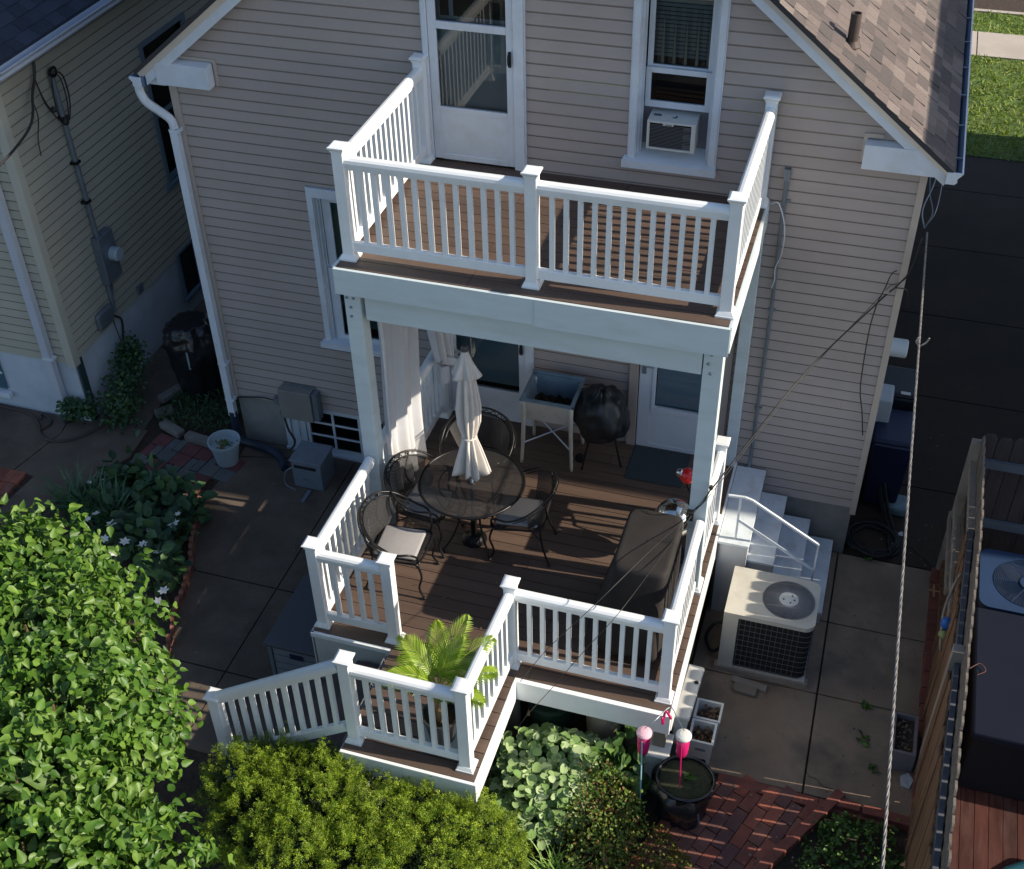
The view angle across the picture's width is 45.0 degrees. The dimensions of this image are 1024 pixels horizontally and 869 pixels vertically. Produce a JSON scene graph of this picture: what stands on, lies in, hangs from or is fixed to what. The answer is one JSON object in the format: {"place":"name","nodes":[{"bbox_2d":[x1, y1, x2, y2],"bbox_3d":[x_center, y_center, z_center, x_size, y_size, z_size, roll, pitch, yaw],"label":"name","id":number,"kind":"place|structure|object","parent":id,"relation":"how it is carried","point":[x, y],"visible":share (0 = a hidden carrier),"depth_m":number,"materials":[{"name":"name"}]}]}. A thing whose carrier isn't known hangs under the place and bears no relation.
{"place":"outdoors","nodes":[
{"label":"outdoors","id":0,"kind":"place"},
{"bbox_2d":[0,467,25,499],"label":"brick path","id":1,"kind":"structure","parent":0,"point":[10,480],"depth_m":13.94,"materials":[{"name":"brick"}]},
{"bbox_2d":[0,221,306,528],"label":"side path","id":2,"kind":"structure","parent":0,"point":[27,448],"depth_m":14.44,"materials":[{"name":"concrete"}]},
{"bbox_2d":[0,405,105,442],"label":"garden hose","id":3,"kind":"object","parent":2,"relation":"on","point":[49,424],"visible":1,"depth_m":14.62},
{"bbox_2d":[55,330,158,433],"bbox_3d":[-4.663,-0.546,14.586,0.920,0.847,1.313,26,47,29],"label":"climbing shrub","id":4,"kind":"object","parent":2,"relation":"on","point":[129,351],"visible":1,"depth_m":14.62,"materials":[{"name":"green plant"}]},
{"bbox_2d":[151,441,365,781],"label":"patio","id":5,"kind":"structure","parent":0,"point":[251,505],"depth_m":12.71,"materials":[{"name":"concrete"}]},
{"bbox_2d":[263,574,331,686],"bbox_3d":[-1.867,1.891,11.697,0.545,0.580,0.910,10,41,14],"label":"storage bench","id":6,"kind":"object","parent":5,"relation":"on","point":[288,642],"visible":0.45,"depth_m":11.38,"materials":[{"name":"grey plastic"}]},
{"bbox_2d":[284,440,334,490],"bbox_3d":[-2.263,0.361,13.708,0.475,0.393,0.411,10,41,14],"label":"crate box","id":7,"kind":"object","parent":5,"relation":"on","point":[312,464],"visible":1,"depth_m":13.61,"materials":[{"name":"grey plastic"}]},
{"bbox_2d":[0,0,1023,868],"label":"ground","id":8,"kind":"structure","parent":0,"point":[190,782],"depth_m":11.01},
{"bbox_2d":[28,453,128,528],"bbox_3d":[-4.617,0.632,13.247,1.074,0.654,1.067,-8,40,-7],"label":"iris clump","id":9,"kind":"object","parent":8,"relation":"on","point":[74,492],"visible":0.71,"depth_m":13.28,"materials":[{"name":"green plant"}]},
{"bbox_2d":[66,472,142,535],"bbox_3d":[-4.192,0.785,13.057,0.855,0.643,0.893,21,44,24],"label":"iris clump","id":10,"kind":"object","parent":8,"relation":"on","point":[105,518],"visible":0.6,"depth_m":13.09,"materials":[{"name":"green plant"}]},
{"bbox_2d":[0,493,235,868],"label":"broadleaf tree","id":11,"kind":"object","parent":8,"relation":"on","point":[87,722],"visible":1,"depth_m":7.97,"materials":[{"name":"green plant"}]},
{"bbox_2d":[82,429,217,598],"bbox_3d":[-3.835,0.811,13.161,1.391,0.570,2.266,-24,44,-25],"label":"bed foliage","id":12,"kind":"object","parent":8,"relation":"on","point":[157,488],"visible":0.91,"depth_m":13.01,"materials":[{"name":"plant"}]},
{"bbox_2d":[157,384,180,403],"bbox_3d":[-4.154,-0.499,15.049,0.120,0.090,0.340,26,45,29],"label":"kerb stone","id":13,"kind":"object","parent":8,"relation":"on","point":[164,397],"visible":0.82,"depth_m":14.99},
{"bbox_2d":[159,419,184,438],"bbox_3d":[-3.996,-0.070,14.523,0.340,0.090,0.120,26,47,27],"label":"kerb stone","id":14,"kind":"object","parent":8,"relation":"on","point":[173,429],"visible":0.99,"depth_m":14.47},
{"bbox_2d":[127,433,245,494],"bbox_3d":[-3.750,0.395,14.054,1.219,0.052,0.806,17,43,21],"label":"paved strip","id":15,"kind":"object","parent":8,"relation":"on","point":[199,462],"visible":0.59,"depth_m":14.14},
{"bbox_2d":[207,429,240,467],"bbox_3d":[-3.247,0.179,14.021,0.370,0.310,0.368,10,41,14],"label":"flower pot","id":16,"kind":"object","parent":15,"relation":"on","point":[223,445],"visible":1,"depth_m":13.98,"materials":[{"name":"grey plastic"}]},
{"bbox_2d":[0,0,374,423],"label":"cream house","id":17,"kind":"structure","parent":8,"relation":"on","point":[56,344],"depth_m":14.01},
{"bbox_2d":[0,365,13,398],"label":"basement window","id":18,"kind":"structure","parent":17,"relation":"in","point":[3,384],"depth_m":14.78,"materials":[{"name":"white glass"}]},
{"bbox_2d":[0,60,62,166],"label":"service wire","id":19,"kind":"object","parent":17,"relation":"attached to","point":[4,160],"visible":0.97,"depth_m":12.49,"materials":[{"name":"black"}]},
{"bbox_2d":[47,66,143,330],"bbox_3d":[-4.642,-2.675,13.845,0.205,3.156,0.990,10,41,14],"label":"electric meter","id":20,"kind":"object","parent":17,"relation":"attached to","point":[108,253],"visible":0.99,"depth_m":14.13,"materials":[{"name":"metal"}]},
{"bbox_2d":[136,12,185,191],"bbox_3d":[-4.159,-4.104,15.232,0.095,1.860,1.160,10,41,14],"label":"window","id":21,"kind":"structure","parent":17,"relation":"in","point":[181,17],"depth_m":14.96,"materials":[{"name":"metal"}]},
{"bbox_2d":[175,239,201,302],"bbox_3d":[-4.224,-2.170,16.244,0.060,0.710,0.520,10,41,14],"label":"basement window","id":22,"kind":"structure","parent":17,"relation":"in","point":[186,262],"depth_m":16.24,"materials":[{"name":"glass"}]},
{"bbox_2d":[162,310,221,402],"bbox_3d":[-3.781,-0.945,14.832,0.718,1.040,0.658,10,41,14],"label":"bagged bin","id":23,"kind":"object","parent":8,"relation":"on","point":[188,345],"visible":0.81,"depth_m":14.52,"materials":[{"name":"black plastic"}]},
{"bbox_2d":[184,430,208,447],"bbox_3d":[-3.640,0.055,14.362,0.340,0.090,0.120,16,43,18],"label":"kerb stone","id":24,"kind":"object","parent":8,"relation":"on","point":[193,437],"visible":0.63,"depth_m":14.33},
{"bbox_2d":[154,385,242,432],"bbox_3d":[-3.647,-0.358,14.780,1.040,0.256,0.961,10,41,14],"label":"weed bed","id":25,"kind":"object","parent":8,"relation":"on","point":[206,402],"visible":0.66,"depth_m":14.67,"materials":[{"name":"green plant"}]},
{"bbox_2d":[189,718,533,868],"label":"yew hedge","id":26,"kind":"object","parent":8,"relation":"on","point":[398,834],"visible":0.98,"depth_m":9.50,"materials":[{"name":"green plant"}]},
{"bbox_2d":[202,349,736,804],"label":"deck","id":27,"kind":"structure","parent":8,"relation":"on","point":[529,608],"depth_m":10.52,"materials":[{"name":"brown"}]},
{"bbox_2d":[357,490,439,599],"bbox_3d":[-1.026,0.976,11.036,0.626,0.842,0.743,8,40,11],"label":"iron chair","id":28,"kind":"object","parent":27,"relation":"on","point":[362,522],"visible":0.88,"depth_m":11.02,"materials":[{"name":"grey"}]},
{"bbox_2d":[374,525,425,560],"bbox_3d":[-0.995,0.963,11.016,0.385,0.045,0.360,8,40,11],"label":"seat cushion","id":29,"kind":"object","parent":28,"relation":"on","point":[400,540],"visible":0.87,"depth_m":11.00,"materials":[{"name":"grey fabric"}]},
{"bbox_2d":[383,449,463,557],"bbox_3d":[-0.835,0.623,11.460,0.626,0.842,0.743,13,42,17],"label":"iron chair","id":30,"kind":"object","parent":27,"relation":"on","point":[398,477],"visible":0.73,"depth_m":11.43,"materials":[{"name":"black"}]},
{"bbox_2d":[401,484,451,518],"bbox_3d":[-0.785,0.616,11.431,0.385,0.045,0.360,13,42,17],"label":"seat cushion","id":31,"kind":"object","parent":30,"relation":"on","point":[414,495],"visible":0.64,"depth_m":11.38,"materials":[{"name":"grey fabric"}]},
{"bbox_2d":[383,614,498,748],"bbox_3d":[-0.526,1.958,9.676,0.906,1.036,0.781,10,41,14],"label":"potted palm","id":32,"kind":"object","parent":27,"relation":"on","point":[413,669],"visible":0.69,"depth_m":9.52,"materials":[{"name":"green plant"}]},
{"bbox_2d":[418,447,525,560],"bbox_3d":[-0.360,0.706,11.431,0.981,0.735,0.982,10,41,14],"label":"patio table","id":33,"kind":"object","parent":27,"relation":"on","point":[474,537],"visible":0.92,"depth_m":11.18,"materials":[{"name":"grey"}]},
{"bbox_2d":[451,344,490,516],"bbox_3d":[-0.347,0.087,10.931,0.334,2.160,0.336,10,41,14],"label":"patio umbrella","id":34,"kind":"object","parent":33,"relation":"in","point":[471,463],"visible":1,"depth_m":10.66,"materials":[{"name":"fabric"}]},
{"bbox_2d":[439,407,515,507],"bbox_3d":[-0.324,0.241,11.908,0.743,0.842,0.626,9,41,12],"label":"iron chair","id":35,"kind":"object","parent":27,"relation":"on","point":[502,445],"visible":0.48,"depth_m":11.89,"materials":[{"name":"black"}]},
{"bbox_2d":[487,466,558,566],"bbox_3d":[0.113,0.728,11.304,0.626,0.842,0.743,6,40,9],"label":"iron chair","id":36,"kind":"object","parent":27,"relation":"on","point":[543,512],"visible":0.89,"depth_m":11.18,"materials":[{"name":"black"}]},
{"bbox_2d":[496,496,542,527],"bbox_3d":[0.070,0.706,11.297,0.385,0.045,0.360,6,40,9],"label":"seat cushion","id":37,"kind":"object","parent":36,"relation":"on","point":[521,507],"visible":0.73,"depth_m":11.27,"materials":[{"name":"grey fabric"}]},
{"bbox_2d":[520,369,584,471],"bbox_3d":[0.405,-0.139,12.333,0.555,0.841,0.482,10,41,14],"label":"sink planter","id":38,"kind":"object","parent":27,"relation":"on","point":[548,397],"visible":0.88,"depth_m":12.22,"materials":[{"name":"grey ceramic"}]},
{"bbox_2d":[326,52,782,594],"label":"balcony","id":39,"kind":"structure","parent":27,"relation":"on","point":[534,256],"depth_m":9.74,"materials":[{"name":"white"}]},
{"bbox_2d":[377,322,427,496],"bbox_3d":[-1.018,-0.518,11.292,0.143,2.460,0.829,10,41,14],"label":"curtain","id":40,"kind":"object","parent":39,"relation":"hanging from","point":[400,369],"visible":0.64,"depth_m":11.38,"materials":[{"name":"fabric"}]},
{"bbox_2d":[427,330,460,366],"bbox_3d":[-0.676,-1.347,11.746,0.302,1.811,0.674,10,41,14],"label":"curtain","id":41,"kind":"object","parent":39,"relation":"hanging from","point":[445,352],"visible":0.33,"depth_m":12.14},
{"bbox_2d":[437,365,450,384],"bbox_3d":[-0.690,-0.626,12.483,0.130,0.200,0.160,10,41,14],"label":"curtain tail","id":42,"kind":"object","parent":41,"relation":"hanging from","point":[444,377],"visible":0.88,"depth_m":12.45},
{"bbox_2d":[573,383,630,469],"bbox_3d":[0.891,-0.104,12.216,0.551,0.923,0.551,10,41,14],"label":"covered kettle grill","id":43,"kind":"object","parent":27,"relation":"on","point":[601,415],"visible":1,"depth_m":11.94,"materials":[{"name":"black metal"}]},
{"bbox_2d":[587,508,682,661],"bbox_3d":[1.027,1.270,10.513,0.704,0.972,0.926,10,41,14],"label":"covered barbecue","id":44,"kind":"object","parent":27,"relation":"on","point":[644,532],"visible":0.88,"depth_m":10.20,"materials":[{"name":"fabric"}]},
{"bbox_2d":[624,445,690,487],"bbox_3d":[1.466,0.320,12.409,0.575,0.010,0.515,10,41,14],"label":"door mat","id":45,"kind":"object","parent":27,"relation":"on","point":[653,465],"depth_m":12.41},
{"bbox_2d":[656,468,692,563],"bbox_3d":[1.502,0.757,11.294,0.356,0.754,0.652,10,41,14],"label":"globe ornament","id":46,"kind":"object","parent":27,"relation":"on","point":[676,507],"visible":0.59,"depth_m":11.03,"materials":[{"name":"silver metal"}]},
{"bbox_2d":[479,722,607,849],"bbox_3d":[0.261,2.892,10.330,1.076,0.640,1.150,10,41,14],"label":"silvery plant","id":47,"kind":"object","parent":8,"relation":"on","point":[532,764],"visible":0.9,"depth_m":10.21,"materials":[{"name":"green plant"}]},
{"bbox_2d":[528,702,572,747],"bbox_3d":[0.345,2.485,10.941,0.420,0.536,0.420,10,41,14],"label":"stored tub","id":48,"kind":"object","parent":8,"relation":"on","point":[540,715],"visible":0.3,"depth_m":10.69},
{"bbox_2d":[129,0,973,552],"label":"tan house","id":49,"kind":"structure","parent":8,"relation":"on","point":[283,92],"depth_m":11.06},
{"bbox_2d":[284,410,382,462],"bbox_3d":[-2.015,0.001,13.963,1.220,0.660,0.080,10,41,14],"label":"basement window","id":50,"kind":"structure","parent":49,"relation":"in","point":[301,430],"depth_m":14.06,"materials":[{"name":"black glass"}]},
{"bbox_2d":[305,186,379,356],"bbox_3d":[-1.557,-1.624,12.469,0.955,1.870,0.197,10,41,14],"label":"window","id":51,"kind":"structure","parent":49,"relation":"in","point":[336,336],"depth_m":12.50,"materials":[{"name":"white wood"}]},
{"bbox_2d":[426,0,514,166],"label":"door","id":52,"kind":"structure","parent":49,"relation":"in","point":[477,135],"depth_m":10.94,"materials":[{"name":"white wood"}]},
{"bbox_2d":[436,0,506,111],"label":"door glass","id":53,"kind":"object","parent":49,"relation":"in","point":[473,69],"depth_m":10.71,"materials":[{"name":"glass"}]},
{"bbox_2d":[450,334,524,422],"bbox_3d":[-0.266,-0.964,12.417,0.805,2.030,0.104,10,41,14],"label":"door","id":54,"kind":"structure","parent":49,"relation":"in","point":[506,401],"depth_m":12.87,"materials":[{"name":"metal"}]},
{"bbox_2d":[636,365,702,454],"bbox_3d":[1.631,-0.615,11.937,0.800,2.050,0.125,10,41,14],"label":"door","id":55,"kind":"structure","parent":49,"relation":"in","point":[669,423],"depth_m":12.30,"materials":[{"name":"white glass"}]},
{"bbox_2d":[621,0,730,177],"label":"window","id":56,"kind":"structure","parent":49,"relation":"in","point":[702,163],"depth_m":10.24,"materials":[{"name":"white wood"}]},
{"bbox_2d":[646,108,700,153],"bbox_3d":[1.391,-2.595,10.600,0.413,0.365,0.346,10,41,14],"label":"window air conditioner","id":57,"kind":"object","parent":56,"relation":"in","point":[673,130],"depth_m":10.46,"materials":[{"name":"white plastic"}]},
{"bbox_2d":[516,238,922,735],"bbox_3d":[1.826,0.532,10.343,4.299,3.301,0.620,-27,46,-28],"label":"black cable","id":58,"kind":"object","parent":49,"relation":"attached to","point":[843,334],"visible":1,"depth_m":10.40,"materials":[{"name":"black plastic"}]},
{"bbox_2d":[860,270,908,434],"bbox_3d":[3.403,-0.725,11.207,0.408,1.845,0.162,-16,42,-17],"label":"drop wire","id":59,"kind":"object","parent":49,"relation":"hanging from","point":[867,341],"visible":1,"depth_m":11.06,"materials":[{"name":"black"}]},
{"bbox_2d":[881,232,927,868],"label":"service cable","id":60,"kind":"object","parent":49,"relation":"attached to","point":[896,667],"visible":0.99,"depth_m":7.45,"materials":[{"name":"metal"}]},
{"bbox_2d":[921,177,941,227],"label":"cable leads","id":61,"kind":"object","parent":49,"relation":"hanging from","point":[931,217],"visible":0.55,"depth_m":10.83,"materials":[{"name":"rubber"}]},
{"bbox_2d":[196,421,942,863],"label":"leaf litter","id":62,"kind":"object","parent":8,"relation":"on","point":[724,681],"visible":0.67,"depth_m":11.11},
{"bbox_2d":[544,749,650,868],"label":"barberry shrub","id":63,"kind":"object","parent":8,"relation":"on","point":[593,833],"visible":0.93,"depth_m":9.98,"materials":[{"name":"green plant"}]},
{"bbox_2d":[558,746,648,821],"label":"undergrowth","id":64,"kind":"object","parent":8,"relation":"on","point":[644,793],"visible":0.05,"depth_m":10.43,"materials":[{"name":"green plant"}]},
{"bbox_2d":[586,716,622,739],"bbox_3d":[0.812,2.527,10.829,0.357,0.596,0.357,10,41,14],"label":"stored tub","id":65,"kind":"object","parent":8,"relation":"on","point":[603,729],"visible":0.09,"depth_m":10.65,"materials":[{"name":"beige plastic"}]},
{"bbox_2d":[591,725,652,813],"bbox_3d":[0.931,2.813,10.470,0.668,0.447,0.691,-22,44,-24],"label":"hydrangea","id":66,"kind":"object","parent":8,"relation":"on","point":[618,756],"visible":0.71,"depth_m":10.39,"materials":[{"name":"green plant"}]},
{"bbox_2d":[623,724,637,752],"bbox_3d":[1.091,2.575,10.810,0.273,0.536,0.273,10,41,14],"label":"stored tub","id":67,"kind":"object","parent":8,"relation":"on","point":[627,743],"visible":0.05,"depth_m":10.78,"materials":[{"name":"black plastic"}]},
{"bbox_2d":[643,731,673,781],"bbox_3d":[1.246,2.793,10.604,0.220,0.458,0.270,10,41,14],"label":"storage tub","id":68,"kind":"object","parent":8,"relation":"on","point":[658,754],"visible":0.43,"depth_m":10.43,"materials":[{"name":"white plastic"}]},
{"bbox_2d":[752,854,774,868],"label":"edging brick","id":69,"kind":"object","parent":8,"relation":"on","point":[766,861],"visible":1,"depth_m":10.02,"materials":[{"name":"brick"}]},
{"bbox_2d":[768,840,789,865],"bbox_3d":[2.180,3.432,10.128,0.190,0.085,0.090,-32,48,-32],"label":"edging brick","id":70,"kind":"object","parent":8,"relation":"on","point":[778,851],"visible":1,"depth_m":10.10,"materials":[{"name":"brick"}]},
{"bbox_2d":[782,827,803,851],"bbox_3d":[2.320,3.352,10.222,0.190,0.085,0.090,-30,47,-30],"label":"edging brick","id":71,"kind":"object","parent":8,"relation":"on","point":[793,838],"visible":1,"depth_m":10.19,"materials":[{"name":"brick"}]},
{"bbox_2d":[810,801,831,823],"bbox_3d":[2.598,3.192,10.408,0.190,0.085,0.090,-28,47,-29],"label":"edging brick","id":72,"kind":"object","parent":8,"relation":"on","point":[819,812],"visible":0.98,"depth_m":10.38,"materials":[{"name":"brick"}]},
{"bbox_2d":[824,789,844,810],"bbox_3d":[2.737,3.112,10.501,0.190,0.085,0.090,-30,48,-30],"label":"edging brick","id":73,"kind":"object","parent":8,"relation":"on","point":[834,798],"visible":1,"depth_m":10.47,"materials":[{"name":"brick"}]},
{"bbox_2d":[792,807,905,868],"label":"leafy weed patch","id":74,"kind":"object","parent":8,"relation":"on","point":[855,830],"visible":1,"depth_m":10.04,"materials":[{"name":"green plant"}]},
{"bbox_2d":[887,811,908,830],"bbox_3d":[3.240,3.241,10.345,0.190,0.085,0.090,12,41,16],"label":"edging brick","id":75,"kind":"object","parent":8,"relation":"on","point":[903,824],"visible":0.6,"depth_m":10.31,"materials":[{"name":"brick"}]},
{"bbox_2d":[904,436,985,868],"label":"picket fence","id":76,"kind":"object","parent":8,"relation":"on","point":[932,818],"visible":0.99,"depth_m":10.00,"materials":[{"name":"brown wood"}]},
{"bbox_2d":[938,573,960,650],"bbox_3d":[3.751,1.509,10.599,0.100,0.612,0.421,10,41,14],"label":"hanging scoop","id":77,"kind":"object","parent":76,"relation":"hanging from","point":[944,624],"visible":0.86,"depth_m":10.63,"materials":[{"name":"blue plastic"}]},
{"bbox_2d":[949,786,1023,868],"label":"neighbour deck","id":78,"kind":"structure","parent":8,"relation":"on","point":[988,832],"depth_m":10.16,"materials":[{"name":"wood"}]},
{"bbox_2d":[958,607,1023,800],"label":"hot tub","id":79,"kind":"object","parent":78,"relation":"on","point":[992,754],"visible":0.85,"depth_m":10.32,"materials":[{"name":"black plastic"}]},
{"bbox_2d":[974,8,1023,15],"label":"kerb","id":80,"kind":"structure","parent":8,"relation":"on","point":[997,11],"depth_m":24.05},
{"bbox_2d":[975,549,1023,615],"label":"neighbour condenser","id":81,"kind":"object","parent":8,"relation":"on","point":[1000,586],"visible":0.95,"depth_m":11.41,"materials":[{"name":"grey metal"}]},
{"bbox_2d":[527,836,592,868],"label":"ornamental grass","id":82,"kind":"object","parent":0,"point":[551,864],"depth_m":9.88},
{"bbox_2d":[645,707,684,730],"bbox_3d":[1.233,2.246,9.799,0.316,0.096,0.246,10,41,14],"label":"feeder hook","id":83,"kind":"object","parent":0,"point":[661,714],"visible":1,"depth_m":9.79,"materials":[{"name":"metal"}]},
{"bbox_2d":[636,726,651,803],"bbox_3d":[1.058,2.691,10.074,0.128,0.900,0.131,10,41,14],"label":"bird feeder","id":84,"kind":"object","parent":83,"relation":"hanging from","point":[644,735],"visible":0.99,"depth_m":9.82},
{"bbox_2d":[675,729,691,786],"bbox_3d":[1.350,2.575,9.860,0.128,0.620,0.131,10,41,14],"label":"bird feeder","id":85,"kind":"object","parent":83,"relation":"hanging from","point":[683,738],"visible":1,"depth_m":9.69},
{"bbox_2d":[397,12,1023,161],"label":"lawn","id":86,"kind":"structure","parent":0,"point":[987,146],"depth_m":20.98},
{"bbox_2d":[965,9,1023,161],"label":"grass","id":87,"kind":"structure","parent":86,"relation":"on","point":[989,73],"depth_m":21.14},
{"bbox_2d":[623,772,894,868],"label":"brick path","id":88,"kind":"structure","parent":0,"point":[701,848],"depth_m":10.34,"materials":[{"name":"brick"}]},
{"bbox_2d":[587,821,691,868],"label":"ground cover","id":89,"kind":"object","parent":88,"relation":"on","point":[668,858],"visible":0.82,"depth_m":10.05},
{"bbox_2d":[649,755,716,830],"bbox_3d":[1.405,2.994,10.283,0.542,0.535,0.514,10,41,14],"label":"black planter","id":90,"kind":"object","parent":88,"relation":"on","point":[677,806],"visible":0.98,"depth_m":10.16,"materials":[{"name":"plastic"}]},
{"bbox_2d":[796,814,817,838],"bbox_3d":[2.459,3.272,10.315,0.190,0.085,0.090,-29,47,-29],"label":"edging brick","id":91,"kind":"object","parent":88,"relation":"on","point":[806,826],"visible":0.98,"depth_m":10.29,"materials":[{"name":"brick"}]},
{"bbox_2d":[836,798,860,813],"bbox_3d":[2.846,3.153,10.464,0.190,0.085,0.090,11,41,14],"label":"edging brick","id":92,"kind":"object","parent":88,"relation":"on","point":[847,805],"visible":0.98,"depth_m":10.43,"materials":[{"name":"brick"}]},
{"bbox_2d":[861,805,884,821],"bbox_3d":[3.043,3.197,10.405,0.190,0.085,0.090,10,41,13],"label":"edging brick","id":93,"kind":"object","parent":88,"relation":"on","point":[871,812],"visible":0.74,"depth_m":10.37,"materials":[{"name":"brick"}]},
{"bbox_2d":[670,552,930,816],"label":"patio","id":94,"kind":"structure","parent":0,"point":[773,727],"depth_m":11.37,"materials":[{"name":"concrete"}]},
{"bbox_2d":[671,664,704,755],"bbox_3d":[1.540,2.446,10.901,0.152,0.607,0.612,12,41,16],"label":"white panel","id":95,"kind":"object","parent":94,"relation":"on","point":[690,687],"visible":0.81,"depth_m":10.69,"materials":[{"name":"white plastic"}]},
{"bbox_2d":[687,718,717,764],"bbox_3d":[1.647,2.704,10.763,0.220,0.378,0.240,10,41,14],"label":"plastic bin","id":96,"kind":"object","parent":94,"relation":"on","point":[703,732],"visible":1,"depth_m":10.68,"materials":[{"name":"white plastic"}]},
{"bbox_2d":[693,698,723,746],"bbox_3d":[1.725,2.559,10.937,0.235,0.378,0.220,10,41,14],"label":"plastic bin","id":97,"kind":"object","parent":94,"relation":"on","point":[708,710],"visible":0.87,"depth_m":10.88,"materials":[{"name":"white plastic"}]},
{"bbox_2d":[732,681,757,697],"bbox_3d":[2.155,2.359,11.430,0.220,0.043,0.100,14,42,18],"label":"downspout extension","id":98,"kind":"object","parent":94,"relation":"on","point":[744,689],"visible":1,"depth_m":11.41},
{"bbox_2d":[731,675,766,692],"bbox_3d":[2.204,2.317,11.491,0.330,0.028,0.070,15,42,19],"label":"wood offcut","id":99,"kind":"object","parent":94,"relation":"on","point":[759,686],"visible":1,"depth_m":11.48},
{"bbox_2d":[704,566,820,688],"bbox_3d":[2.329,1.770,11.541,1.006,0.806,0.627,10,41,14],"label":"air conditioner","id":100,"kind":"object","parent":94,"relation":"on","point":[768,622],"visible":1,"depth_m":11.31,"materials":[{"name":"beige metal"}]},
{"bbox_2d":[709,465,832,622],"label":"side steps","id":101,"kind":"structure","parent":94,"relation":"on","point":[760,530],"depth_m":12.06,"materials":[{"name":"white paint"}]},
{"bbox_2d":[886,711,918,772],"bbox_3d":[3.425,2.692,10.828,0.210,0.248,0.440,10,41,14],"label":"window box","id":102,"kind":"object","parent":94,"relation":"on","point":[904,744],"visible":0.9,"depth_m":10.74,"materials":[{"name":"plastic"}]},
{"bbox_2d":[845,156,1023,570],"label":"driveway","id":103,"kind":"structure","parent":0,"point":[971,372],"depth_m":15.71,"materials":[{"name":"asphalt"}]},
{"bbox_2d":[845,483,931,564],"bbox_3d":[3.763,0.685,12.712,0.686,0.930,1.228,-13,41,-14],"label":"hose coil","id":104,"kind":"object","parent":103,"relation":"on","point":[895,543],"visible":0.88,"depth_m":12.92,"materials":[{"name":"black rubber"}]},
{"bbox_2d":[863,409,916,503],"bbox_3d":[3.980,0.282,13.108,0.420,0.950,0.636,10,41,14],"label":"wheeled bin","id":105,"kind":"object","parent":103,"relation":"on","point":[889,456],"visible":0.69,"depth_m":12.85,"materials":[{"name":"blue plastic"}]},
{"bbox_2d":[866,365,918,463],"bbox_3d":[4.149,-0.173,13.557,0.410,1.075,0.520,10,41,14],"label":"recycling bin","id":106,"kind":"object","parent":103,"relation":"on","point":[901,380],"visible":0.34,"depth_m":13.17,"materials":[{"name":"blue plastic"}]},
{"bbox_2d":[885,495,906,516],"bbox_3d":[4.111,0.753,13.262,0.240,0.119,0.250,10,41,14],"label":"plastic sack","id":107,"kind":"object","parent":103,"relation":"on","point":[898,508],"visible":0.51,"depth_m":13.17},
{"bbox_2d":[978,433,1023,565],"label":"fence","id":108,"kind":"object","parent":103,"relation":"on","point":[998,465],"visible":0.53,"depth_m":11.83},
{"bbox_2d":[971,31,1023,60],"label":"sidewalk","id":109,"kind":"structure","parent":0,"point":[1005,46],"depth_m":22.80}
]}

